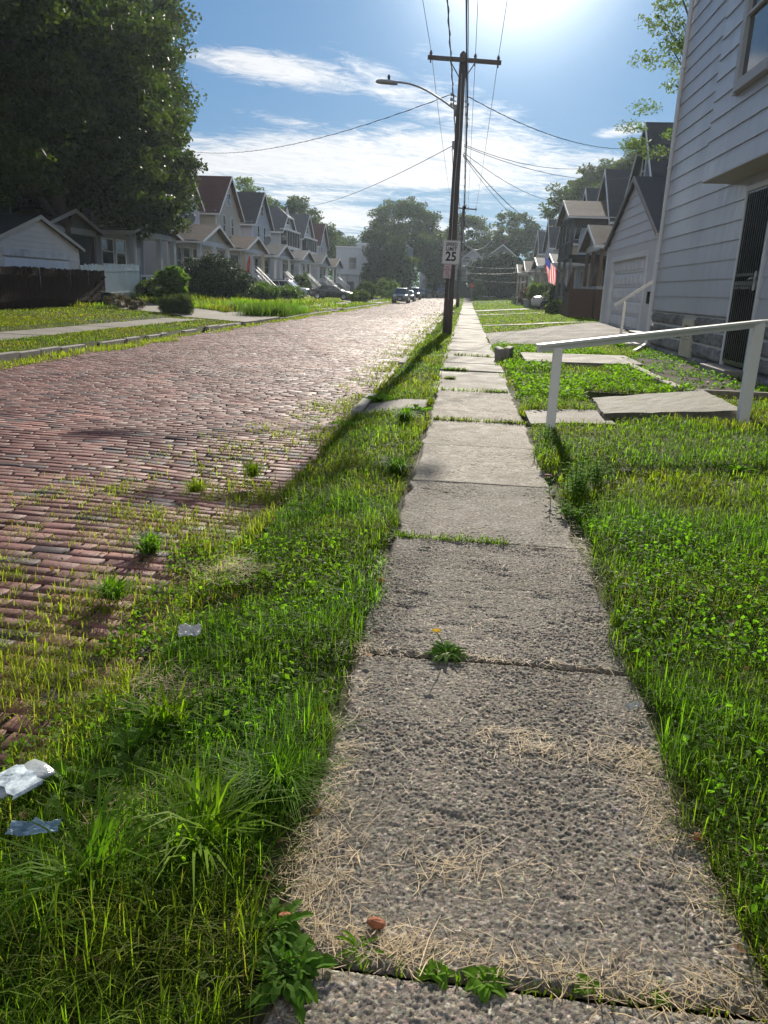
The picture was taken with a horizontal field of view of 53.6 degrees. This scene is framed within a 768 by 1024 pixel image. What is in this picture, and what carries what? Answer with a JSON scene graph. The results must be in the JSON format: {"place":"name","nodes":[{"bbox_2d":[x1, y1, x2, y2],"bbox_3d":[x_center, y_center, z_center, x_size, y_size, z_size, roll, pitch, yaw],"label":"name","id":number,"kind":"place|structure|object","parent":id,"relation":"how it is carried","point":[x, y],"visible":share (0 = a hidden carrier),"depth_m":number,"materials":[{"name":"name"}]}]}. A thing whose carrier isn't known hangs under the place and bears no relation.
{"place":"outdoors","nodes":[
{"label":"outdoors","id":0,"kind":"place"},
{"bbox_2d":[0,298,383,341],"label":"sidewalk","id":1,"kind":"structure","parent":0,"point":[19,334],"depth_m":23.28,"materials":[{"name":"concrete"}]},
{"bbox_2d":[107,299,279,324],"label":"driveway","id":2,"kind":"structure","parent":0,"point":[213,314],"depth_m":34.91,"materials":[{"name":"concrete"}]},
{"bbox_2d":[0,297,455,824],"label":"road","id":3,"kind":"structure","parent":0,"point":[57,415],"depth_m":8.04,"materials":[{"name":"red brick"}]},
{"bbox_2d":[75,569,145,602],"bbox_3d":[-1.421,0.380,3.974,0.421,0.146,0.440,4,16,5],"label":"grass tussock","id":4,"kind":"object","parent":3,"relation":"on","point":[111,588],"depth_m":3.97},
{"bbox_2d":[116,529,177,556],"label":"grass tussock","id":5,"kind":"object","parent":3,"relation":"on","point":[148,543],"depth_m":4.70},
{"bbox_2d":[0,527,377,1022],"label":"undergrowth","id":6,"kind":"object","parent":3,"relation":"on","point":[204,973],"visible":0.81,"depth_m":3.45,"materials":[{"name":"green plant"}]},
{"bbox_2d":[180,474,212,493],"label":"grass tussock","id":7,"kind":"object","parent":3,"relation":"on","point":[196,487],"depth_m":6.05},
{"bbox_2d":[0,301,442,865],"bbox_3d":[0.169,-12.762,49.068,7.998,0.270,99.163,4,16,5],"label":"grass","id":8,"kind":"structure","parent":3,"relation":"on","point":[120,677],"depth_m":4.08,"materials":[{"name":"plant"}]},
{"bbox_2d":[0,332,453,1023],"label":"grass","id":9,"kind":"structure","parent":3,"relation":"on","point":[122,938],"depth_m":2.33,"materials":[{"name":"plant"}]},
{"bbox_2d":[0,759,56,799],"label":"plastic bag","id":10,"kind":"object","parent":9,"relation":"on","point":[16,781],"visible":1,"depth_m":2.25,"materials":[{"name":"white plastic"}]},
{"bbox_2d":[5,817,60,836],"bbox_3d":[-0.946,0.854,2.056,0.135,0.035,0.054,0,26,-6],"label":"plastic scrap","id":11,"kind":"object","parent":9,"relation":"on","point":[21,828],"visible":0.98,"depth_m":2.06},
{"bbox_2d":[231,455,273,478],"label":"grass tussock","id":12,"kind":"object","parent":3,"relation":"on","point":[252,469],"depth_m":6.60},
{"bbox_2d":[8,395,763,970],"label":"dead leaves","id":13,"kind":"object","parent":3,"relation":"on","point":[318,811],"visible":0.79,"depth_m":3.50,"materials":[{"name":"brown plant"}]},
{"bbox_2d":[0,295,767,1023],"bbox_3d":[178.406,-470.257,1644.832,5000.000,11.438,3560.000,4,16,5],"label":"ground","id":14,"kind":"structure","parent":0,"point":[584,553],"depth_m":3.56,"materials":[{"name":"plant"}]},
{"bbox_2d":[0,214,84,280],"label":"garage","id":15,"kind":"structure","parent":14,"relation":"on","point":[38,241],"depth_m":36.87,"materials":[{"name":"grey"}]},
{"bbox_2d":[4,257,69,280],"bbox_3d":[-16.983,-11.358,37.653,0.037,2.200,5.900,4,16,5],"label":"garage door","id":16,"kind":"structure","parent":15,"relation":"in","point":[9,261],"depth_m":37.12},
{"bbox_2d":[0,266,105,309],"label":"board fence","id":17,"kind":"object","parent":14,"relation":"on","point":[21,287],"visible":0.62,"depth_m":34.44,"materials":[{"name":"brown wood"}]},
{"bbox_2d":[0,153,105,264],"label":"house","id":18,"kind":"structure","parent":14,"relation":"on","point":[83,226],"depth_m":43.48,"materials":[{"name":"grey"}]},
{"bbox_2d":[43,762,113,819],"bbox_3d":[-0.985,0.849,2.422,0.263,0.067,0.271,-11,21,-37],"label":"plantain","id":19,"kind":"object","parent":14,"relation":"on","point":[58,766],"visible":0.54,"depth_m":2.41,"materials":[{"name":"green plant"}]},
{"bbox_2d":[0,834,166,1022],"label":"grass tussock","id":20,"kind":"object","parent":14,"relation":"on","point":[22,904],"depth_m":1.77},
{"bbox_2d":[0,0,207,241],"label":"maple tree","id":21,"kind":"object","parent":14,"relation":"on","point":[78,78],"visible":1,"depth_m":39.05,"materials":[{"name":"green plant"}]},
{"bbox_2d":[80,263,140,297],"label":"board fence","id":22,"kind":"object","parent":14,"relation":"on","point":[123,279],"visible":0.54,"depth_m":45.08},
{"bbox_2d":[0,306,239,352],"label":"grass","id":23,"kind":"structure","parent":14,"relation":"on","point":[9,321],"depth_m":24.62,"materials":[{"name":"plant"}]},
{"bbox_2d":[0,771,242,965],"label":"grass tussock","id":24,"kind":"object","parent":14,"relation":"on","point":[103,822],"depth_m":1.93,"materials":[{"name":"plant"}]},
{"bbox_2d":[64,140,183,289],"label":"house","id":25,"kind":"structure","parent":14,"relation":"on","point":[115,245],"depth_m":49.94,"materials":[{"name":"white"}]},
{"bbox_2d":[100,237,114,264],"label":"window","id":26,"kind":"structure","parent":25,"relation":"in","point":[106,244],"depth_m":49.53,"materials":[{"name":"glass"}]},
{"bbox_2d":[114,239,126,264],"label":"window","id":27,"kind":"structure","parent":25,"relation":"in","point":[120,245],"depth_m":51.47,"materials":[{"name":"glass"}]},
{"bbox_2d":[86,745,181,805],"bbox_3d":[-0.795,0.821,2.408,0.285,0.057,0.286,-4,18,-21],"label":"plantain","id":28,"kind":"object","parent":14,"relation":"on","point":[114,770],"visible":0.58,"depth_m":2.40,"materials":[{"name":"green plant"}]},
{"bbox_2d":[107,724,161,772],"bbox_3d":[-0.824,0.787,2.527,0.192,0.079,0.278,-1,17,-12],"label":"plantain","id":29,"kind":"object","parent":14,"relation":"on","point":[133,736],"visible":0.66,"depth_m":2.58,"materials":[{"name":"green plant"}]},
{"bbox_2d":[121,0,207,176],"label":"maple tree","id":30,"kind":"object","parent":14,"relation":"on","point":[173,11],"visible":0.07,"depth_m":58.93,"materials":[{"name":"green plant"}]},
{"bbox_2d":[151,265,190,299],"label":"leafy shrub","id":31,"kind":"object","parent":14,"relation":"on","point":[172,280],"visible":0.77,"depth_m":45.37,"materials":[{"name":"green plant"}]},
{"bbox_2d":[157,293,194,314],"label":"wispy shrub","id":32,"kind":"object","parent":14,"relation":"on","point":[178,303],"visible":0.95,"depth_m":33.65,"materials":[{"name":"green plant"}]},
{"bbox_2d":[116,664,242,733],"bbox_3d":[-0.760,0.681,2.658,0.484,0.184,0.358,4,16,5],"label":"grass tussock","id":33,"kind":"object","parent":14,"relation":"on","point":[163,712],"depth_m":2.66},
{"bbox_2d":[144,158,234,294],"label":"house","id":34,"kind":"structure","parent":14,"relation":"on","point":[199,237],"depth_m":61.68,"materials":[{"name":"white"}]},
{"bbox_2d":[84,732,308,901],"bbox_3d":[-0.496,0.806,2.113,0.611,0.228,0.657,14,20,34],"label":"grass tussock","id":35,"kind":"object","parent":14,"relation":"on","point":[208,821],"depth_m":2.06,"materials":[{"name":"plant"}]},
{"bbox_2d":[0,301,398,362],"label":"kerb","id":36,"kind":"structure","parent":14,"relation":"on","point":[9,356],"depth_m":18.93,"materials":[{"name":"concrete"}]},
{"bbox_2d":[180,251,255,297],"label":"round bush","id":37,"kind":"object","parent":14,"relation":"on","point":[215,275],"visible":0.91,"depth_m":55.33,"materials":[{"name":"green plant"}]},
{"bbox_2d":[70,289,391,316],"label":"tall grass","id":38,"kind":"structure","parent":14,"relation":"on","point":[201,301],"depth_m":50.80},
{"bbox_2d":[196,175,275,293],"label":"house","id":39,"kind":"structure","parent":14,"relation":"on","point":[220,199],"depth_m":72.82,"materials":[{"name":"beige"}]},
{"bbox_2d":[233,176,274,203],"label":"broadleaf tree","id":40,"kind":"object","parent":14,"relation":"on","point":[247,183],"visible":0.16,"depth_m":119.81,"materials":[{"name":"green plant"}]},
{"bbox_2d":[238,280,282,299],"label":"leafy shrub","id":41,"kind":"object","parent":14,"relation":"on","point":[262,290],"visible":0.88,"depth_m":63.55,"materials":[{"name":"green plant"}]},
{"bbox_2d":[226,299,308,316],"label":"grass tussock","id":42,"kind":"object","parent":14,"relation":"on","point":[269,308],"depth_m":37.11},
{"bbox_2d":[237,192,299,286],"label":"house","id":43,"kind":"structure","parent":14,"relation":"on","point":[256,214],"depth_m":84.59,"materials":[{"name":"white"}]},
{"bbox_2d":[181,720,356,831],"bbox_3d":[-0.303,0.771,2.260,0.527,0.226,0.565,-11,21,-37],"label":"grass tussock","id":44,"kind":"object","parent":14,"relation":"on","point":[278,760],"depth_m":2.27,"materials":[{"name":"plant"}]},
{"bbox_2d":[278,283,305,298],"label":"leafy shrub","id":45,"kind":"object","parent":14,"relation":"on","point":[294,292],"visible":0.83,"depth_m":71.36,"materials":[{"name":"green plant"}]},
{"bbox_2d":[269,206,320,288],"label":"house","id":46,"kind":"structure","parent":14,"relation":"on","point":[285,232],"depth_m":96.71,"materials":[{"name":"grey"}]},
{"bbox_2d":[268,195,348,257],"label":"broadleaf tree","id":47,"kind":"object","parent":14,"relation":"on","point":[295,204],"visible":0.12,"depth_m":139.91,"materials":[{"name":"green plant"}]},
{"bbox_2d":[289,214,336,287],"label":"house","id":48,"kind":"structure","parent":14,"relation":"on","point":[304,228],"depth_m":108.92,"materials":[{"name":"grey"}]},
{"bbox_2d":[312,224,349,290],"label":"house","id":49,"kind":"structure","parent":14,"relation":"on","point":[320,235],"depth_m":121.66,"materials":[{"name":"white"}]},
{"bbox_2d":[304,297,384,303],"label":"footpath","id":50,"kind":"structure","parent":14,"relation":"on","point":[350,301],"depth_m":82.08,"materials":[{"name":"concrete"}]},
{"bbox_2d":[310,285,349,299],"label":"parked car","id":51,"kind":"object","parent":50,"relation":"on","point":[324,291],"visible":0.8,"depth_m":83.06,"materials":[{"name":"paint"}]},
{"bbox_2d":[334,246,374,290],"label":"flat roof building","id":52,"kind":"structure","parent":14,"relation":"on","point":[353,259],"depth_m":139.14,"materials":[{"name":"white"}]},
{"bbox_2d":[360,229,392,291],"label":"cypress tree","id":53,"kind":"object","parent":14,"relation":"on","point":[375,260],"visible":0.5,"depth_m":135.57,"materials":[{"name":"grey plant"}]},
{"bbox_2d":[376,277,401,297],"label":"leafy shrub","id":54,"kind":"object","parent":14,"relation":"on","point":[382,293],"visible":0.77,"depth_m":106.75,"materials":[{"name":"green plant"}]},
{"bbox_2d":[377,235,412,290],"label":"cypress tree","id":55,"kind":"object","parent":14,"relation":"on","point":[396,250],"visible":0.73,"depth_m":132.40,"materials":[{"name":"green plant"}]},
{"bbox_2d":[364,399,427,416],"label":"footpath","id":56,"kind":"structure","parent":14,"relation":"on","point":[400,403],"depth_m":10.40,"materials":[{"name":"concrete"}]},
{"bbox_2d":[369,453,427,474],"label":"grass tussock","id":57,"kind":"object","parent":14,"relation":"on","point":[398,462],"depth_m":6.45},
{"bbox_2d":[351,305,453,418],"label":"kerb","id":58,"kind":"structure","parent":14,"relation":"on","point":[358,407],"depth_m":10.93,"materials":[{"name":"concrete"}]},
{"bbox_2d":[358,196,447,265],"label":"broadleaf tree","id":59,"kind":"object","parent":14,"relation":"on","point":[415,214],"visible":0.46,"depth_m":158.46,"materials":[{"name":"green plant"}]},
{"bbox_2d":[48,548,767,1000],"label":"straw","id":60,"kind":"object","parent":14,"relation":"on","point":[242,704],"visible":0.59,"depth_m":2.80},
{"bbox_2d":[413,232,456,296],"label":"broadleaf tree","id":61,"kind":"object","parent":14,"relation":"on","point":[428,251],"visible":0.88,"depth_m":146.33,"materials":[{"name":"green plant"}]},
{"bbox_2d":[376,50,501,333],"bbox_3d":[1.628,-10.647,26.235,4.114,9.340,0.391,4,16,5],"label":"utility pole","id":62,"kind":"object","parent":14,"relation":"on","point":[458,108],"visible":0.96,"depth_m":25.54,"materials":[{"name":"brown wood"}]},
{"bbox_2d":[442,240,460,264],"bbox_3d":[2.339,-9.031,26.437,0.620,0.800,0.013,6,17,8],"label":"speed limit sign","id":63,"kind":"object","parent":62,"relation":"attached to","point":[451,252],"visible":1,"depth_m":26.44,"materials":[{"name":"metal"}]},
{"bbox_2d":[456,207,476,306],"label":"utility pole","id":64,"kind":"object","parent":14,"relation":"on","point":[459,280],"visible":0.78,"depth_m":74.65,"materials":[{"name":"brown wood"}]},
{"bbox_2d":[440,213,494,257],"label":"broadleaf tree","id":65,"kind":"object","parent":14,"relation":"on","point":[478,224],"visible":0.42,"depth_m":162.13,"materials":[{"name":"green plant"}]},
{"bbox_2d":[454,250,481,297],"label":"house","id":66,"kind":"structure","parent":14,"relation":"on","point":[464,288],"depth_m":150.69,"materials":[{"name":"white"}]},
{"bbox_2d":[465,251,530,297],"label":"round bush","id":67,"kind":"object","parent":14,"relation":"on","point":[499,285],"visible":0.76,"depth_m":124.53,"materials":[{"name":"green plant"}]},
{"bbox_2d":[478,209,542,261],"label":"broadleaf tree","id":68,"kind":"object","parent":14,"relation":"on","point":[519,242],"visible":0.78,"depth_m":156.35,"materials":[{"name":"green plant"}]},
{"bbox_2d":[514,230,545,296],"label":"house","id":69,"kind":"structure","parent":14,"relation":"on","point":[539,242],"depth_m":102.36,"materials":[{"name":"beige"}]},
{"bbox_2d":[424,297,645,349],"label":"grass","id":70,"kind":"structure","parent":14,"relation":"on","point":[491,305],"depth_m":41.05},
{"bbox_2d":[526,282,550,307],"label":"leafy shrub","id":71,"kind":"object","parent":14,"relation":"on","point":[536,289],"visible":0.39,"depth_m":64.23,"materials":[{"name":"green plant"}]},
{"bbox_2d":[521,219,559,288],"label":"house","id":72,"kind":"structure","parent":14,"relation":"on","point":[550,239],"depth_m":89.45,"materials":[{"name":"white"}]},
{"bbox_2d":[516,227,578,304],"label":"house","id":73,"kind":"structure","parent":14,"relation":"on","point":[537,264],"depth_m":74.65,"materials":[{"name":"beige"}]},
{"bbox_2d":[532,188,599,295],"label":"house","id":74,"kind":"structure","parent":14,"relation":"on","point":[590,194],"depth_m":63.13,"materials":[{"name":"grey"}]},
{"bbox_2d":[539,460,595,501],"bbox_3d":[1.411,-0.229,5.749,0.309,0.297,0.477,16,21,39],"label":"lance weed","id":75,"kind":"object","parent":14,"relation":"on","point":[577,483],"visible":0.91,"depth_m":5.77,"materials":[{"name":"green plant"}]},
{"bbox_2d":[523,409,615,426],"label":"footpath","id":76,"kind":"structure","parent":14,"relation":"on","point":[538,417],"depth_m":9.48,"materials":[{"name":"concrete"}]},
{"bbox_2d":[554,498,595,519],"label":"lance weed","id":77,"kind":"object","parent":14,"relation":"on","point":[565,511],"visible":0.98,"depth_m":5.30,"materials":[{"name":"green plant"}]},
{"bbox_2d":[537,157,615,219],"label":"broadleaf tree","id":78,"kind":"object","parent":14,"relation":"on","point":[575,190],"visible":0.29,"depth_m":107.43,"materials":[{"name":"green plant"}]},
{"bbox_2d":[561,267,599,317],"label":"brown stair","id":79,"kind":"object","parent":14,"relation":"on","point":[577,302],"visible":0.92,"depth_m":42.14,"materials":[{"name":"brown wood"}]},
{"bbox_2d":[520,352,643,370],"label":"step slab","id":80,"kind":"structure","parent":14,"relation":"on","point":[579,360],"depth_m":16.95,"materials":[{"name":"concrete"}]},
{"bbox_2d":[568,448,617,487],"bbox_3d":[1.718,-0.354,6.170,0.440,0.296,0.318,4,16,5],"label":"lance weed","id":81,"kind":"object","parent":14,"relation":"on","point":[596,470],"visible":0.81,"depth_m":6.16,"materials":[{"name":"green plant"}]},
{"bbox_2d":[555,169,631,300],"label":"house","id":82,"kind":"structure","parent":14,"relation":"on","point":[604,209],"depth_m":51.37,"materials":[{"name":"brown"}]},
{"bbox_2d":[494,341,695,408],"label":"undergrowth","id":83,"kind":"object","parent":14,"relation":"on","point":[545,382],"visible":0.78,"depth_m":13.14,"materials":[{"name":"green plant"}]},
{"bbox_2d":[582,136,640,199],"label":"broadleaf tree","id":84,"kind":"object","parent":14,"relation":"on","point":[626,164],"visible":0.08,"depth_m":88.69,"materials":[{"name":"green plant"}]},
{"bbox_2d":[578,122,673,318],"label":"house","id":85,"kind":"structure","parent":14,"relation":"on","point":[594,240],"depth_m":41.64,"materials":[{"name":"grey wood"}]},
{"bbox_2d":[490,341,767,1017],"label":"grass","id":86,"kind":"structure","parent":14,"relation":"on","point":[687,697],"depth_m":4.11,"materials":[{"name":"plant"}]},
{"bbox_2d":[599,176,665,330],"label":"white garage","id":87,"kind":"structure","parent":14,"relation":"on","point":[630,246],"depth_m":28.77,"materials":[{"name":"paint"}]},
{"bbox_2d":[608,257,645,330],"bbox_3d":[9.575,-8.582,29.970,0.070,2.640,6.400,4,16,5],"label":"garage door","id":88,"kind":"structure","parent":87,"relation":"in","point":[633,280],"depth_m":29.72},
{"bbox_2d":[613,0,688,160],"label":"locust tree","id":89,"kind":"object","parent":14,"relation":"on","point":[678,43],"visible":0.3,"depth_m":28.25,"materials":[{"name":"green plant"}]},
{"bbox_2d":[536,320,767,428],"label":"handrail","id":90,"kind":"object","parent":14,"relation":"on","point":[754,349],"visible":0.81,"depth_m":9.09,"materials":[{"name":"white paint"}]},
{"bbox_2d":[591,390,736,423],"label":"step slab","id":91,"kind":"structure","parent":14,"relation":"on","point":[701,403],"depth_m":10.10,"materials":[{"name":"concrete"}]},
{"bbox_2d":[659,736,710,767],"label":"broad weed","id":92,"kind":"object","parent":14,"relation":"on","point":[670,739],"visible":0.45,"depth_m":2.59,"materials":[{"name":"green plant"}]},
{"bbox_2d":[609,355,767,398],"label":"timber edging","id":93,"kind":"object","parent":14,"relation":"on","point":[763,395],"visible":0.41,"depth_m":12.21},
{"bbox_2d":[631,350,767,391],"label":"flower bed","id":94,"kind":"object","parent":14,"relation":"on","point":[649,362],"visible":0.34,"depth_m":14.82,"materials":[{"name":"soil"}]},
{"bbox_2d":[622,347,767,391],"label":"undergrowth","id":95,"kind":"object","parent":94,"relation":"on","point":[680,360],"visible":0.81,"depth_m":15.16,"materials":[{"name":"green plant"}]},
{"bbox_2d":[633,0,767,386],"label":"house","id":96,"kind":"structure","parent":14,"relation":"on","point":[711,264],"depth_m":16.55,"materials":[{"name":"white wood"}]},
{"bbox_2d":[675,319,694,362],"bbox_3d":[7.460,-4.208,18.775,0.170,1.070,1.150,4,16,5],"label":"basement window","id":97,"kind":"structure","parent":96,"relation":"in","point":[684,351],"depth_m":18.68,"materials":[{"name":"grey glass"}]},
{"bbox_2d":[722,185,767,367],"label":"door","id":98,"kind":"structure","parent":96,"relation":"in","point":[751,284],"depth_m":14.97,"materials":[{"name":"black metal"}]},
{"bbox_2d":[732,0,767,95],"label":"window","id":99,"kind":"structure","parent":96,"relation":"in","point":[752,57],"depth_m":13.70,"materials":[{"name":"white glass"}]},
{"bbox_2d":[151,0,689,287],"label":"sky","id":100,"kind":"structure","parent":0,"point":[272,73],"materials":[{"name":"blue"}]},
{"bbox_2d":[253,298,767,1023],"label":"sidewalk","id":101,"kind":"structure","parent":0,"point":[531,596],"depth_m":2.40,"materials":[{"name":"concrete"}]},
{"bbox_2d":[237,897,315,959],"bbox_3d":[-0.257,0.991,1.812,0.185,0.050,0.193,0,17,-8],"label":"broadleaf weed","id":102,"kind":"object","parent":101,"relation":"on","point":[291,937],"visible":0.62,"depth_m":1.81,"materials":[{"name":"green plant"}]},
{"bbox_2d":[235,933,337,1023],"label":"broadleaf weed","id":103,"kind":"object","parent":101,"relation":"on","point":[303,971],"visible":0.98,"depth_m":1.68,"materials":[{"name":"green plant"}]},
{"bbox_2d":[335,930,393,966],"bbox_3d":[-0.050,1.024,1.788,0.138,0.023,0.101,0,17,-8],"label":"joint weed","id":104,"kind":"object","parent":101,"relation":"on","point":[352,940],"visible":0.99,"depth_m":1.79,"materials":[{"name":"green plant"}]},
{"bbox_2d":[415,957,454,990],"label":"joint weed","id":105,"kind":"object","parent":101,"relation":"on","point":[442,975],"visible":1,"depth_m":1.73,"materials":[{"name":"green plant"}]},
{"bbox_2d":[421,628,469,663],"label":"dandelion","id":106,"kind":"object","parent":101,"relation":"on","point":[448,647],"visible":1,"depth_m":3.25,"materials":[{"name":"green plant"}]},
{"bbox_2d":[124,523,767,1023],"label":"straw","id":107,"kind":"object","parent":101,"relation":"on","point":[314,917],"visible":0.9,"depth_m":1.94,"materials":[{"name":"plant"}]},
{"bbox_2d":[461,965,509,1003],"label":"joint weed","id":108,"kind":"object","parent":101,"relation":"on","point":[479,987],"visible":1,"depth_m":1.71,"materials":[{"name":"green plant"}]},
{"bbox_2d":[321,353,765,1023],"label":"joint grass","id":109,"kind":"structure","parent":101,"relation":"on","point":[485,541],"depth_m":1.77,"materials":[{"name":"plant"}]},
{"bbox_2d":[573,973,601,997],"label":"joint weed","id":110,"kind":"object","parent":101,"relation":"on","point":[582,976],"visible":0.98,"depth_m":1.72,"materials":[{"name":"green plant"}]},
{"bbox_2d":[486,323,632,345],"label":"driveway","id":111,"kind":"structure","parent":0,"point":[562,333],"depth_m":26.67,"materials":[{"name":"concrete"}]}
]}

